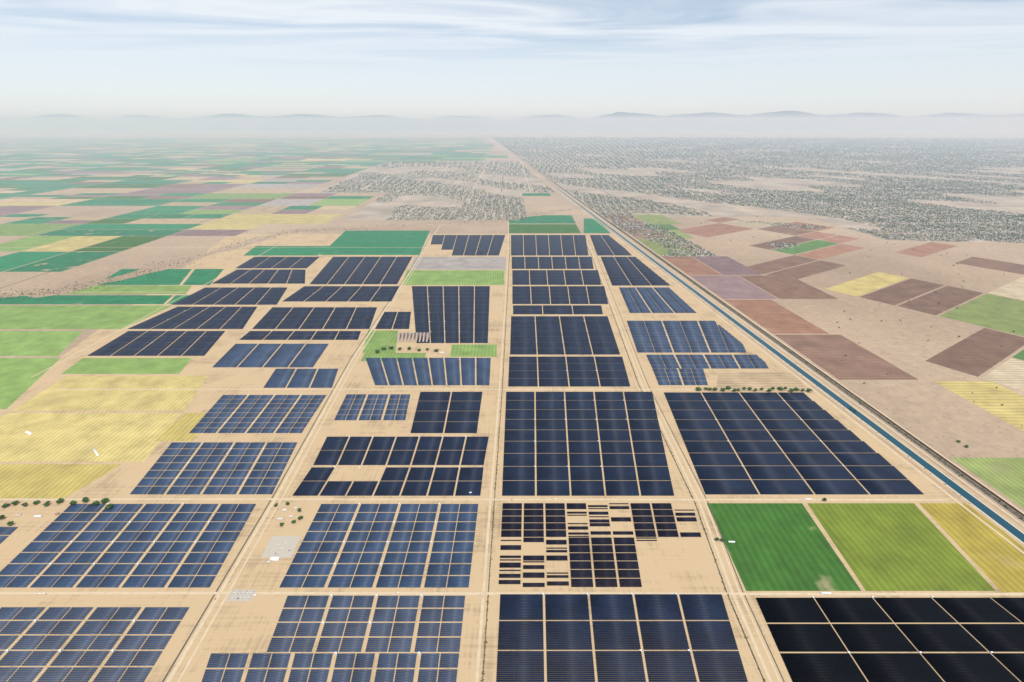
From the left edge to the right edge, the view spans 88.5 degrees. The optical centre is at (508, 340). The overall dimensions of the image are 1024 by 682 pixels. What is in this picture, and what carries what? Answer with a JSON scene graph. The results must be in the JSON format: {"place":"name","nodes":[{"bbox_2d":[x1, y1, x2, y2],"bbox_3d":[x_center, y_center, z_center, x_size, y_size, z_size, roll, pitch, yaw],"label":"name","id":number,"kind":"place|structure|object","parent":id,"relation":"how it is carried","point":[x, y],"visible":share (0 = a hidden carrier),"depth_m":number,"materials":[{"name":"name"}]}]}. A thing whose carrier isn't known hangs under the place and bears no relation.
{"place":"outdoors","nodes":[
{"label":"outdoors","id":0,"kind":"place"},
{"bbox_2d":[0,138,1023,591],"bbox_3d":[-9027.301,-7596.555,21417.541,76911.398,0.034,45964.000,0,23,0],"label":"crop fields","id":1,"kind":"structure","parent":0,"point":[878,546],"depth_m":3706.93,"materials":[{"name":"green plant"}]},
{"bbox_2d":[0,132,1023,528],"bbox_3d":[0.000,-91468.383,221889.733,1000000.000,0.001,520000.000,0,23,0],"label":"ground","id":2,"kind":"structure","parent":0,"point":[944,420],"depth_m":4864.52,"materials":[{"name":"beige soil"}]},
{"bbox_2d":[0,205,595,297],"bbox_3d":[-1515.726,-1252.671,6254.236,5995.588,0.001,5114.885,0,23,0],"label":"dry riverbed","id":3,"kind":"structure","parent":2,"relation":"in","point":[161,267],"depth_m":5456.82,"materials":[{"name":"beige sand"}]},
{"bbox_2d":[0,234,1023,681],"bbox_3d":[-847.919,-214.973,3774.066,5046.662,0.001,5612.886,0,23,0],"label":"graded earth pads","id":4,"kind":"object","parent":2,"relation":"on","point":[664,564],"visible":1,"depth_m":1850.39,"materials":[{"name":"beige soil"}]},
{"bbox_2d":[0,287,767,681],"bbox_3d":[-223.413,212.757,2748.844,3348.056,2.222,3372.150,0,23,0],"label":"solar panels","id":5,"kind":"object","parent":4,"relation":"on","point":[16,619],"visible":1,"depth_m":1687.52,"materials":[{"name":"blue glass"}]},
{"bbox_2d":[38,323,864,599],"bbox_3d":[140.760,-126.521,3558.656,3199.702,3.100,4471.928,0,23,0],"label":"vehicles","id":6,"kind":"object","parent":4,"relation":"on","point":[398,592],"visible":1,"depth_m":1690.97,"materials":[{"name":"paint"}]},
{"bbox_2d":[5,261,993,653],"bbox_3d":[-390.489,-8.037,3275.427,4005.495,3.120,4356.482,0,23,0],"label":"inverter stations","id":7,"kind":"object","parent":4,"relation":"on","point":[395,521],"visible":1,"depth_m":1700.91,"materials":[{"name":"white paint"}]},
{"bbox_2d":[87,235,922,680],"bbox_3d":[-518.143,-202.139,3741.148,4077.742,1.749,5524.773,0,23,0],"label":"solar panels","id":8,"kind":"object","parent":4,"relation":"on","point":[751,443],"visible":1,"depth_m":2336.76,"materials":[{"name":"blue glass"}]},
{"bbox_2d":[499,503,700,586],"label":"solar panels","id":9,"kind":"object","parent":4,"relation":"on","point":[533,532],"visible":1,"depth_m":1723.72,"materials":[{"name":"black glass"}]},
{"bbox_2d":[756,598,1023,681],"bbox_3d":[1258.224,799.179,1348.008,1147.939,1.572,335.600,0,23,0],"label":"solar panels","id":10,"kind":"object","parent":4,"relation":"on","point":[894,667],"visible":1,"depth_m":1383.95,"materials":[{"name":"black glass"}]},
{"bbox_2d":[0,137,1023,681],"bbox_3d":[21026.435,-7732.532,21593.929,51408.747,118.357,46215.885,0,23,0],"label":"trees","id":11,"kind":"object","parent":2,"relation":"on","point":[854,145],"visible":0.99,"depth_m":12491.17,"materials":[{"name":"green plant"}]},
{"bbox_2d":[499,143,1023,515],"bbox_3d":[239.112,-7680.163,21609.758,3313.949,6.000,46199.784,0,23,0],"label":"border fence","id":12,"kind":"object","parent":2,"relation":"on","point":[840,385],"visible":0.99,"depth_m":2551.49,"materials":[{"name":"brown"}]},
{"bbox_2d":[0,112,1023,131],"bbox_3d":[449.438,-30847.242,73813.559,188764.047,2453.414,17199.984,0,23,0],"label":"mountains","id":13,"kind":"structure","parent":0,"point":[625,122],"depth_m":68597.87,"materials":[{"name":"grey stone"}]},
{"bbox_2d":[0,134,1023,681],"bbox_3d":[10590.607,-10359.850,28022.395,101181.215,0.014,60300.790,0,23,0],"label":"dirt roads","id":14,"kind":"structure","parent":0,"point":[282,548],"depth_m":1894.32,"materials":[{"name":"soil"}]},
{"bbox_2d":[0,111,1023,120],"bbox_3d":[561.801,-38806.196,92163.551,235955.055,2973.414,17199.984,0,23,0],"label":"mountains","id":15,"kind":"structure","parent":0,"point":[796,113],"depth_m":89950.49,"materials":[{"name":"grey stone"}]},
{"bbox_2d":[0,0,1023,118],"label":"sky","id":16,"kind":"structure","parent":0,"point":[423,59],"materials":[{"name":"white"}]},
{"bbox_2d":[321,138,1023,242],"bbox_3d":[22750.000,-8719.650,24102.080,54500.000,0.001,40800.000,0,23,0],"label":"town ground","id":17,"kind":"structure","parent":0,"point":[376,210],"depth_m":11139.73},
{"bbox_2d":[16,138,1023,597],"bbox_3d":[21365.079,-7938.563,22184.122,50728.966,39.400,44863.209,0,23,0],"label":"buildings","id":18,"kind":"structure","parent":17,"relation":"on","point":[684,252],"depth_m":10014.56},
{"bbox_2d":[553,186,1023,546],"bbox_3d":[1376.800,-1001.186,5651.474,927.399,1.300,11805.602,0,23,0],"label":"canal","id":19,"kind":"structure","parent":0,"point":[998,519],"depth_m":2394.24,"materials":[{"name":"liquid"}]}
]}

